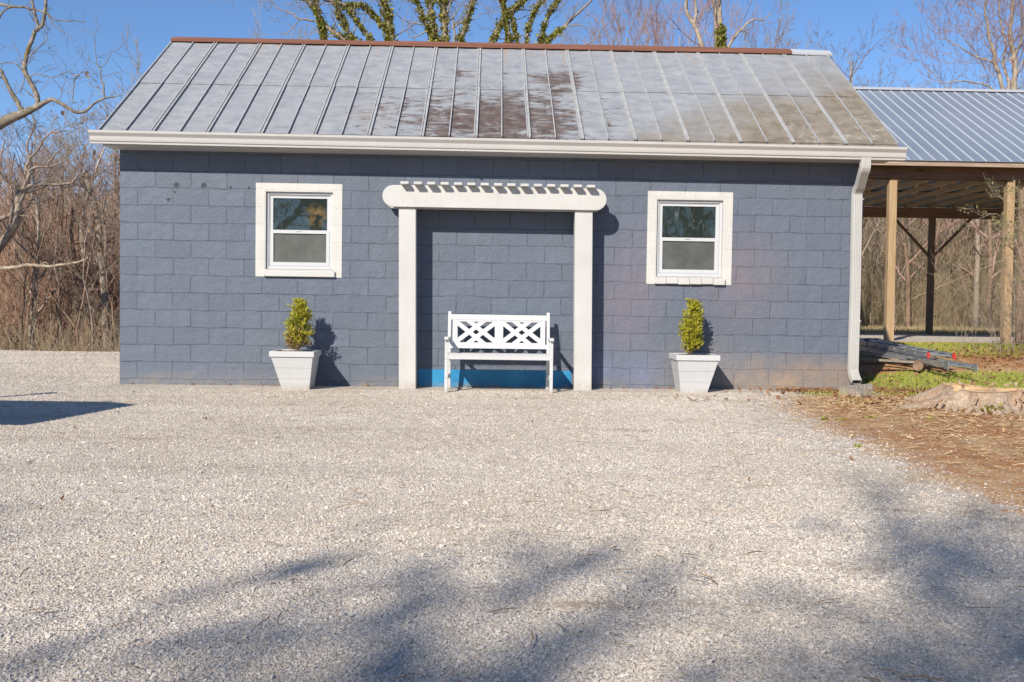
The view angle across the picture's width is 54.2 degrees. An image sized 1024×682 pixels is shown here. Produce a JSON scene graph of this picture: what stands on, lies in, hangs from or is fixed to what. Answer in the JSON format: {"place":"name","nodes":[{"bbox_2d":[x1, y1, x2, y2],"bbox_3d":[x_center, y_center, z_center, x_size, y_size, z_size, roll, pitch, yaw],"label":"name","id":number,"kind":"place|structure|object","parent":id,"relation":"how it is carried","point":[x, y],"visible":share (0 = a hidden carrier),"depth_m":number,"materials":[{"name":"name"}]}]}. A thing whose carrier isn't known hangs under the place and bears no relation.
{"place":"outdoors","nodes":[
{"label":"outdoors","id":0,"kind":"place"},
{"bbox_2d":[0,350,119,386],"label":"gravel","id":1,"kind":"structure","parent":0,"point":[68,354],"depth_m":14.79,"materials":[{"name":"grey gravel"}]},
{"bbox_2d":[0,386,1023,681],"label":"gravel","id":2,"kind":"structure","parent":0,"point":[460,656],"depth_m":3.82,"materials":[{"name":"grey gravel"}]},
{"bbox_2d":[0,329,1023,681],"bbox_3d":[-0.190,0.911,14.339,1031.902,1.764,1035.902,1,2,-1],"label":"ground","id":3,"kind":"structure","parent":0,"point":[994,475],"depth_m":4.76,"materials":[{"name":"grey gravel"}]},
{"bbox_2d":[0,219,33,337],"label":"sapling tree","id":4,"kind":"object","parent":3,"relation":"on","point":[7,264],"visible":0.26,"depth_m":25.81,"materials":[{"name":"brown plant"}]},
{"bbox_2d":[0,181,42,339],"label":"sapling tree","id":5,"kind":"object","parent":3,"relation":"on","point":[11,297],"visible":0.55,"depth_m":23.11,"materials":[{"name":"brown plant"}]},
{"bbox_2d":[0,218,46,349],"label":"sapling tree","id":6,"kind":"object","parent":3,"relation":"on","point":[11,304],"visible":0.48,"depth_m":23.04,"materials":[{"name":"brown plant"}]},
{"bbox_2d":[0,144,52,261],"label":"woodland tree","id":7,"kind":"object","parent":3,"relation":"on","point":[15,190],"visible":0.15,"depth_m":29.59,"materials":[{"name":"brown plant"}]},
{"bbox_2d":[0,194,54,350],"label":"sapling tree","id":8,"kind":"object","parent":3,"relation":"on","point":[24,285],"visible":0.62,"depth_m":23.45,"materials":[{"name":"brown plant"}]},
{"bbox_2d":[0,100,58,227],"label":"woodland tree","id":9,"kind":"object","parent":3,"relation":"on","point":[14,138],"visible":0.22,"depth_m":33.47,"materials":[{"name":"brown plant"}]},
{"bbox_2d":[0,143,67,333],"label":"leaning tree","id":10,"kind":"object","parent":3,"relation":"on","point":[34,225],"visible":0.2,"depth_m":26.41,"materials":[{"name":"brown plant"}]},
{"bbox_2d":[8,211,62,350],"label":"sapling tree","id":11,"kind":"object","parent":3,"relation":"on","point":[35,288],"visible":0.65,"depth_m":22.33,"materials":[{"name":"brown plant"}]},
{"bbox_2d":[0,125,77,303],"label":"woodland tree","id":12,"kind":"object","parent":3,"relation":"on","point":[36,182],"visible":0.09,"depth_m":30.88,"materials":[{"name":"brown plant"}]},
{"bbox_2d":[0,109,80,294],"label":"woodland tree","id":13,"kind":"object","parent":3,"relation":"on","point":[29,168],"visible":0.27,"depth_m":28.66,"materials":[{"name":"brown plant"}]},
{"bbox_2d":[0,129,87,272],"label":"woodland tree","id":14,"kind":"object","parent":3,"relation":"on","point":[23,182],"visible":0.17,"depth_m":29.05,"materials":[{"name":"brown plant"}]},
{"bbox_2d":[0,107,91,253],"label":"woodland tree","id":15,"kind":"object","parent":3,"relation":"on","point":[28,167],"visible":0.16,"depth_m":31.47,"materials":[{"name":"brown plant"}]},
{"bbox_2d":[0,102,94,349],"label":"woodland tree","id":16,"kind":"object","parent":3,"relation":"on","point":[37,262],"visible":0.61,"depth_m":23.78,"materials":[{"name":"brown plant"}]},
{"bbox_2d":[0,169,94,350],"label":"sapling tree","id":17,"kind":"object","parent":3,"relation":"on","point":[27,317],"visible":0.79,"depth_m":22.20,"materials":[{"name":"brown plant"}]},
{"bbox_2d":[2,160,102,350],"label":"sapling tree","id":18,"kind":"object","parent":3,"relation":"on","point":[56,311],"visible":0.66,"depth_m":23.08,"materials":[{"name":"brown plant"}]},
{"bbox_2d":[0,250,111,285],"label":"tree branch","id":19,"kind":"object","parent":3,"relation":"on","point":[20,266],"visible":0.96,"depth_m":21.54,"materials":[{"name":"grey plant"}]},
{"bbox_2d":[2,112,110,249],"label":"woodland tree","id":20,"kind":"object","parent":3,"relation":"on","point":[51,157],"visible":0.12,"depth_m":32.78,"materials":[{"name":"brown plant"}]},
{"bbox_2d":[0,81,118,252],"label":"crooked tree","id":21,"kind":"object","parent":3,"relation":"on","point":[20,198],"visible":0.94,"depth_m":22.45,"materials":[{"name":"grey plant"}]},
{"bbox_2d":[0,143,119,351],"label":"undergrowth","id":22,"kind":"object","parent":3,"relation":"on","point":[12,294],"visible":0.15,"depth_m":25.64,"materials":[{"name":"brown plant"}]},
{"bbox_2d":[3,130,116,347],"bbox_3d":[-11.134,-1.968,25.165,3.051,6.822,2.689,2,2,19],"label":"woodland tree","id":23,"kind":"object","parent":3,"relation":"on","point":[62,218],"visible":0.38,"depth_m":25.04,"materials":[{"name":"brown plant"}]},
{"bbox_2d":[16,138,113,349],"bbox_3d":[-10.604,-1.607,23.203,2.342,6.585,1.636,2,2,32],"label":"sapling tree","id":24,"kind":"object","parent":3,"relation":"on","point":[59,303],"visible":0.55,"depth_m":23.25,"materials":[{"name":"brown plant"}]},
{"bbox_2d":[0,0,131,152],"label":"oak tree","id":25,"kind":"object","parent":3,"relation":"on","point":[10,118],"visible":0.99,"depth_m":19.62,"materials":[{"name":"grey plant"}]},
{"bbox_2d":[23,148,119,351],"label":"sapling tree","id":26,"kind":"object","parent":3,"relation":"on","point":[80,313],"visible":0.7,"depth_m":21.32,"materials":[{"name":"brown plant"}]},
{"bbox_2d":[28,178,118,351],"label":"leaning tree","id":27,"kind":"object","parent":3,"relation":"on","point":[76,279],"visible":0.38,"depth_m":24.51,"materials":[{"name":"brown plant"}]},
{"bbox_2d":[28,109,119,350],"bbox_3d":[-10.004,-2.023,23.669,3.039,6.896,2.259,1,2,11],"label":"straight tree","id":28,"kind":"object","parent":3,"relation":"on","point":[103,243],"visible":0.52,"depth_m":23.50,"materials":[{"name":"brown plant"}]},
{"bbox_2d":[29,82,119,325],"bbox_3d":[-11.417,-2.679,26.682,3.094,8.250,3.513,1,2,-6],"label":"woodland tree","id":29,"kind":"object","parent":3,"relation":"on","point":[102,152],"visible":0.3,"depth_m":26.66,"materials":[{"name":"brown plant"}]},
{"bbox_2d":[46,117,106,224],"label":"woodland tree","id":30,"kind":"object","parent":3,"relation":"on","point":[79,160],"visible":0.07,"depth_m":35.58,"materials":[{"name":"brown plant"}]},
{"bbox_2d":[40,151,119,351],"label":"sapling tree","id":31,"kind":"object","parent":3,"relation":"on","point":[107,286],"visible":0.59,"depth_m":22.33,"materials":[{"name":"brown plant"}]},
{"bbox_2d":[45,173,119,344],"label":"sapling tree","id":32,"kind":"object","parent":3,"relation":"on","point":[78,246],"visible":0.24,"depth_m":25.36,"materials":[{"name":"brown plant"}]},
{"bbox_2d":[47,161,119,343],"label":"woodland tree","id":33,"kind":"object","parent":3,"relation":"on","point":[97,286],"visible":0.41,"depth_m":24.41,"materials":[{"name":"brown plant"}]},
{"bbox_2d":[50,93,119,302],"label":"woodland tree","id":34,"kind":"object","parent":3,"relation":"on","point":[108,150],"visible":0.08,"depth_m":28.08,"materials":[{"name":"brown plant"}]},
{"bbox_2d":[53,167,118,351],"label":"sapling tree","id":35,"kind":"object","parent":3,"relation":"on","point":[89,302],"visible":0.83,"depth_m":21.29,"materials":[{"name":"brown plant"}]},
{"bbox_2d":[54,250,118,347],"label":"sapling tree","id":36,"kind":"object","parent":3,"relation":"on","point":[87,299],"visible":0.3,"depth_m":24.24,"materials":[{"name":"brown plant"}]},
{"bbox_2d":[62,108,119,246],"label":"woodland tree","id":37,"kind":"object","parent":3,"relation":"on","point":[102,195],"visible":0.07,"depth_m":29.87,"materials":[{"name":"brown plant"}]},
{"bbox_2d":[70,150,119,346],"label":"sapling tree","id":38,"kind":"object","parent":3,"relation":"on","point":[112,212],"visible":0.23,"depth_m":22.31,"materials":[{"name":"brown plant"}]},
{"bbox_2d":[73,114,117,248],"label":"woodland tree","id":39,"kind":"object","parent":3,"relation":"on","point":[105,172],"visible":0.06,"depth_m":32.88,"materials":[{"name":"brown plant"}]},
{"bbox_2d":[76,192,119,347],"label":"sapling tree","id":40,"kind":"object","parent":3,"relation":"on","point":[108,284],"visible":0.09,"depth_m":24.39,"materials":[{"name":"brown plant"}]},
{"bbox_2d":[89,23,142,204],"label":"woodland tree","id":41,"kind":"object","parent":3,"relation":"on","point":[138,64],"visible":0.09,"depth_m":33.49,"materials":[{"name":"brown plant"}]},
{"bbox_2d":[249,0,315,38],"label":"woodland tree","id":42,"kind":"object","parent":3,"relation":"on","point":[255,29],"visible":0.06,"depth_m":36.75,"materials":[{"name":"brown plant"}]},
{"bbox_2d":[269,349,320,389],"bbox_3d":[-2.468,0.325,11.406,0.498,0.435,0.498,1,2,-1],"label":"square planter","id":43,"kind":"object","parent":3,"relation":"on","point":[295,369],"visible":0.98,"depth_m":11.21,"materials":[{"name":"plastic"}]},
{"bbox_2d":[283,297,314,350],"bbox_3d":[-2.416,-0.178,11.391,0.393,0.642,0.368,1,2,-1],"label":"arborvitae shrub","id":44,"kind":"object","parent":43,"relation":"on","point":[297,316],"visible":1,"depth_m":11.34,"materials":[{"name":"green plant"}]},
{"bbox_2d":[210,0,429,40],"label":"ivy covered tree","id":45,"kind":"object","parent":3,"relation":"on","point":[386,12],"visible":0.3,"depth_m":23.45,"materials":[{"name":"green plant"}]},
{"bbox_2d":[127,383,749,389],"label":"leaf litter","id":46,"kind":"object","parent":3,"relation":"on","point":[467,386],"visible":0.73,"depth_m":11.74,"materials":[{"name":"brown plant"}]},
{"bbox_2d":[388,0,498,41],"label":"ivy covered tree","id":47,"kind":"object","parent":3,"relation":"on","point":[431,30],"visible":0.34,"depth_m":23.79,"materials":[{"name":"green plant"}]},
{"bbox_2d":[0,389,921,567],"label":"fallen twig","id":48,"kind":"object","parent":3,"relation":"on","point":[356,447],"visible":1,"depth_m":7.12,"materials":[{"name":"wood"}]},
{"bbox_2d":[382,181,606,390],"bbox_3d":[-0.214,-0.604,11.550,2.557,2.376,0.481,1,2,-1],"label":"wall pergola","id":49,"kind":"object","parent":3,"relation":"on","point":[407,199],"depth_m":11.43,"materials":[{"name":"white wood"}]},
{"bbox_2d":[88,37,907,389],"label":"block outbuilding","id":50,"kind":"structure","parent":3,"relation":"on","point":[258,177],"depth_m":11.81,"materials":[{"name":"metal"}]},
{"bbox_2d":[266,192,332,269],"bbox_3d":[-2.497,-1.296,11.797,0.780,0.903,0.082,1,2,-1],"label":"window","id":51,"kind":"structure","parent":50,"relation":"in","point":[299,225],"depth_m":11.78,"materials":[{"name":"white plastic"}]},
{"bbox_2d":[656,200,722,276],"bbox_3d":[2.098,-1.217,11.900,0.782,0.903,0.082,1,2,-1],"label":"window","id":52,"kind":"structure","parent":50,"relation":"in","point":[689,232],"depth_m":11.89,"materials":[{"name":"white plastic"}]},
{"bbox_2d":[444,311,553,392],"bbox_3d":[-0.149,0.119,11.340,1.211,0.894,0.600,1,2,-1],"label":"garden bench","id":53,"kind":"object","parent":3,"relation":"on","point":[498,323],"visible":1,"depth_m":11.55,"materials":[{"name":"white paint"}]},
{"bbox_2d":[1,383,1023,681],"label":"fallen twig","id":54,"kind":"object","parent":3,"relation":"on","point":[539,525],"visible":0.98,"depth_m":4.69,"materials":[{"name":"brown wood"}]},
{"bbox_2d":[26,386,1017,668],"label":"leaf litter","id":55,"kind":"object","parent":3,"relation":"on","point":[528,420],"visible":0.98,"depth_m":6.47,"materials":[{"name":"brown plant"}]},
{"bbox_2d":[463,0,633,44],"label":"ivy covered tree","id":56,"kind":"object","parent":3,"relation":"on","point":[507,14],"visible":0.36,"depth_m":23.34,"materials":[{"name":"green plant"}]},
{"bbox_2d":[554,0,661,45],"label":"tree","id":57,"kind":"object","parent":3,"relation":"on","point":[608,38],"visible":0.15,"depth_m":30.69,"materials":[{"name":"brown plant"}]},
{"bbox_2d":[575,0,689,46],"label":"tree","id":58,"kind":"object","parent":3,"relation":"on","point":[630,30],"visible":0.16,"depth_m":30.39,"materials":[{"name":"brown plant"}]},
{"bbox_2d":[587,0,696,46],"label":"tree","id":59,"kind":"object","parent":3,"relation":"on","point":[619,36],"visible":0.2,"depth_m":29.84,"materials":[{"name":"brown plant"}]},
{"bbox_2d":[622,0,738,46],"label":"tree","id":60,"kind":"object","parent":3,"relation":"on","point":[673,24],"visible":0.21,"depth_m":31.69,"materials":[{"name":"brown plant"}]},
{"bbox_2d":[632,2,740,46],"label":"broom tree","id":61,"kind":"object","parent":3,"relation":"on","point":[678,31],"visible":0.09,"depth_m":32.80,"materials":[{"name":"brown plant"}]},
{"bbox_2d":[629,0,757,46],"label":"broom tree","id":62,"kind":"object","parent":3,"relation":"on","point":[689,41],"visible":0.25,"depth_m":29.28,"materials":[{"name":"brown plant"}]},
{"bbox_2d":[669,353,719,392],"bbox_3d":[2.100,0.368,11.557,0.498,0.435,0.498,1,2,-1],"label":"square planter","id":63,"kind":"object","parent":3,"relation":"on","point":[693,372],"visible":0.99,"depth_m":11.36,"materials":[{"name":"plastic"}]},
{"bbox_2d":[677,298,704,354],"bbox_3d":[2.056,-0.165,11.520,0.332,0.673,0.357,1,2,18],"label":"arborvitae shrub","id":64,"kind":"object","parent":63,"relation":"on","point":[691,339],"visible":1,"depth_m":11.48,"materials":[{"name":"green plant"}]},
{"bbox_2d":[644,0,796,48],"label":"pale tree","id":65,"kind":"object","parent":3,"relation":"on","point":[717,11],"visible":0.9,"depth_m":26.61,"materials":[{"name":"beige plant"}]},
{"bbox_2d":[714,22,727,46],"bbox_3d":[5.573,-7.994,26.672,0.390,1.012,0.406,1,2,-1],"label":"ivy plant","id":66,"kind":"object","parent":65,"relation":"attached to","point":[722,40],"visible":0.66,"depth_m":26.58,"materials":[{"name":"green plant"}]},
{"bbox_2d":[703,5,797,48],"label":"broom tree","id":67,"kind":"object","parent":3,"relation":"on","point":[781,35],"visible":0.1,"depth_m":35.71,"materials":[{"name":"brown plant"}]},
{"bbox_2d":[738,0,795,48],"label":"woodland tree","id":68,"kind":"object","parent":3,"relation":"on","point":[779,38],"visible":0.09,"depth_m":36.40,"materials":[{"name":"brown plant"}]},
{"bbox_2d":[730,0,820,49],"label":"woodland tree","id":69,"kind":"object","parent":3,"relation":"on","point":[772,34],"visible":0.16,"depth_m":35.28,"materials":[{"name":"brown plant"}]},
{"bbox_2d":[534,390,1023,522],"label":"fallen twig","id":70,"kind":"object","parent":3,"relation":"on","point":[974,419],"visible":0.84,"depth_m":8.43,"materials":[{"name":"wood"}]},
{"bbox_2d":[657,341,1023,419],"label":"leaf litter","id":71,"kind":"object","parent":3,"relation":"on","point":[819,389],"visible":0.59,"depth_m":12.52,"materials":[{"name":"brown plant"}]},
{"bbox_2d":[805,19,883,256],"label":"woodland tree","id":72,"kind":"object","parent":3,"relation":"on","point":[866,246],"visible":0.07,"depth_m":32.49,"materials":[{"name":"brown plant"}]},
{"bbox_2d":[683,391,1023,454],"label":"wood chip","id":73,"kind":"object","parent":3,"relation":"on","point":[932,410],"visible":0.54,"depth_m":9.31,"materials":[{"name":"brown wood"}]},
{"bbox_2d":[839,383,880,396],"bbox_3d":[4.041,0.597,11.459,0.380,0.163,1.045,3,3,44],"label":"splash block","id":74,"kind":"object","parent":3,"relation":"on","point":[858,389],"depth_m":11.38,"materials":[{"name":"concrete"}]},
{"bbox_2d":[807,11,929,245],"bbox_3d":[10.241,-5.187,31.800,4.761,10.392,4.313,2,3,37],"label":"woodland tree","id":75,"kind":"object","parent":3,"relation":"on","point":[851,69],"visible":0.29,"depth_m":31.62,"materials":[{"name":"brown plant"}]},
{"bbox_2d":[861,206,884,322],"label":"sapling tree","id":76,"kind":"object","parent":3,"relation":"on","point":[875,260],"visible":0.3,"depth_m":38.84,"materials":[{"name":"brown plant"}]},
{"bbox_2d":[856,56,898,263],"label":"woodland tree","id":77,"kind":"object","parent":3,"relation":"on","point":[879,86],"visible":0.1,"depth_m":41.09,"materials":[{"name":"brown plant"}]},
{"bbox_2d":[859,354,900,359],"bbox_3d":[5.514,0.253,14.234,1.480,0.122,0.140,3,3,44],"label":"wooden board","id":78,"kind":"object","parent":3,"relation":"on","point":[878,357],"visible":0.14,"depth_m":14.37,"materials":[{"name":"brown wood"}]},
{"bbox_2d":[859,346,977,371],"bbox_3d":[5.570,0.223,14.119,0.223,0.221,3.212,1,2,-6],"label":"extension ladder","id":79,"kind":"object","parent":78,"relation":"on","point":[944,363],"visible":0.76,"depth_m":13.32,"materials":[{"name":"metal"}]},
{"bbox_2d":[859,350,910,357],"bbox_3d":[5.219,0.173,14.325,0.050,0.092,1.178,0,2,-28],"label":"metal strip","id":80,"kind":"object","parent":79,"relation":"attached to","point":[884,354],"visible":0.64,"depth_m":14.19,"materials":[{"name":"metal"}]},
{"bbox_2d":[859,339,955,358],"bbox_3d":[5.616,0.101,14.576,0.256,0.186,2.783,1,2,-5],"label":"extension ladder","id":81,"kind":"object","parent":79,"relation":"on","point":[907,349],"visible":0.95,"depth_m":14.21,"materials":[{"name":"metal"}]},
{"bbox_2d":[847,61,927,273],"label":"woodland tree","id":82,"kind":"object","parent":3,"relation":"on","point":[865,221],"visible":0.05,"depth_m":38.92,"materials":[{"name":"brown plant"}]},
{"bbox_2d":[875,218,927,326],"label":"sapling tree","id":83,"kind":"object","parent":3,"relation":"on","point":[895,321],"visible":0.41,"depth_m":38.14,"materials":[{"name":"brown plant"}]},
{"bbox_2d":[862,207,956,327],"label":"woodland tree","id":84,"kind":"object","parent":3,"relation":"on","point":[908,276],"visible":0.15,"depth_m":37.91,"materials":[{"name":"brown plant"}]},
{"bbox_2d":[896,219,925,320],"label":"sapling tree","id":85,"kind":"object","parent":3,"relation":"on","point":[904,313],"visible":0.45,"depth_m":38.25,"materials":[{"name":"brown plant"}]},
{"bbox_2d":[913,359,924,370],"bbox_3d":[5.548,0.321,13.633,0.141,0.148,0.563,2,2,25],"label":"cut log","id":86,"kind":"object","parent":3,"relation":"on","point":[918,365],"visible":0.89,"depth_m":13.38,"materials":[{"name":"beige wood"}]},
{"bbox_2d":[859,358,914,362],"bbox_3d":[5.078,0.262,13.649,0.888,0.050,0.140,2,2,26],"label":"wooden board","id":87,"kind":"object","parent":86,"relation":"on","point":[889,360],"visible":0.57,"depth_m":13.58,"materials":[{"name":"beige wood"}]},
{"bbox_2d":[859,353,906,359],"bbox_3d":[5.111,0.203,14.098,0.050,0.074,1.040,0,2,-31],"label":"metal strip","id":88,"kind":"object","parent":87,"relation":"on","point":[883,356],"visible":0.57,"depth_m":13.96,"materials":[{"name":"metal"}]},
{"bbox_2d":[898,218,964,319],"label":"sapling tree","id":89,"kind":"object","parent":3,"relation":"on","point":[926,263],"visible":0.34,"depth_m":39.23,"materials":[{"name":"brown plant"}]},
{"bbox_2d":[874,61,996,272],"bbox_3d":[16.274,-5.577,38.083,4.849,10.828,4.342,-1,2,-34],"label":"woodland tree","id":90,"kind":"object","parent":3,"relation":"on","point":[937,227],"visible":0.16,"depth_m":38.51,"materials":[{"name":"brown plant"}]},
{"bbox_2d":[853,86,1023,342],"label":"open carport","id":91,"kind":"object","parent":3,"relation":"on","point":[958,143],"visible":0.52,"depth_m":20.03,"materials":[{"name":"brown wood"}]},
{"bbox_2d":[860,206,1017,327],"bbox_3d":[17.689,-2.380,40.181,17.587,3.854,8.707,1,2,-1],"label":"undergrowth","id":92,"kind":"object","parent":3,"relation":"on","point":[866,313],"visible":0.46,"depth_m":38.45,"materials":[{"name":"brown plant"}]},
{"bbox_2d":[899,62,1002,319],"bbox_3d":[17.517,-5.532,39.842,4.822,10.768,4.405,1,2,-9],"label":"woodland tree","id":93,"kind":"object","parent":3,"relation":"on","point":[951,219],"visible":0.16,"depth_m":39.40,"materials":[{"name":"brown plant"}]},
{"bbox_2d":[883,0,1023,334],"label":"branching tree","id":94,"kind":"object","parent":3,"relation":"on","point":[1013,52],"visible":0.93,"depth_m":25.30,"materials":[{"name":"brown plant"}]},
{"bbox_2d":[890,380,1023,415],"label":"tree stump","id":95,"kind":"object","parent":3,"relation":"on","point":[970,398],"visible":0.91,"depth_m":9.76,"materials":[{"name":"beige wood"}]},
{"bbox_2d":[917,44,1010,327],"bbox_3d":[17.539,-5.553,38.096,4.518,10.932,4.985,3,3,42],"label":"woodland tree","id":96,"kind":"object","parent":3,"relation":"on","point":[978,248],"visible":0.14,"depth_m":37.80,"materials":[{"name":"brown plant"}]},
{"bbox_2d":[932,173,1023,353],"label":"budding shrub","id":97,"kind":"object","parent":3,"relation":"on","point":[1019,228],"visible":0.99,"depth_m":15.57,"materials":[{"name":"brown plant"}]},
{"bbox_2d":[944,68,1017,327],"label":"woodland tree","id":98,"kind":"object","parent":3,"relation":"on","point":[990,260],"visible":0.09,"depth_m":37.09,"materials":[{"name":"brown plant"}]},
{"bbox_2d":[980,403,1005,412],"bbox_3d":[4.526,0.623,9.410,0.256,0.096,0.265,1,2,-1],"label":"ivy plant","id":99,"kind":"object","parent":3,"relation":"on","point":[992,407],"visible":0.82,"depth_m":9.37,"materials":[{"name":"green plant"}]},
{"bbox_2d":[991,187,1023,343],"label":"vine wrapped tree","id":100,"kind":"object","parent":3,"relation":"on","point":[1018,294],"visible":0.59,"depth_m":18.15,"materials":[{"name":"brown plant"}]},
{"bbox_2d":[0,0,1023,210],"label":"sky","id":101,"kind":"structure","parent":0,"point":[154,22],"materials":[{"name":"blue"}]},
{"bbox_2d":[803,340,1023,401],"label":"grass","id":102,"kind":"structure","parent":0,"point":[914,344],"depth_m":13.27,"materials":[{"name":"green plant"}]},
{"bbox_2d":[860,324,1014,334],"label":"dry grass","id":103,"kind":"structure","parent":0,"point":[940,330],"depth_m":29.91,"materials":[{"name":"plant"}]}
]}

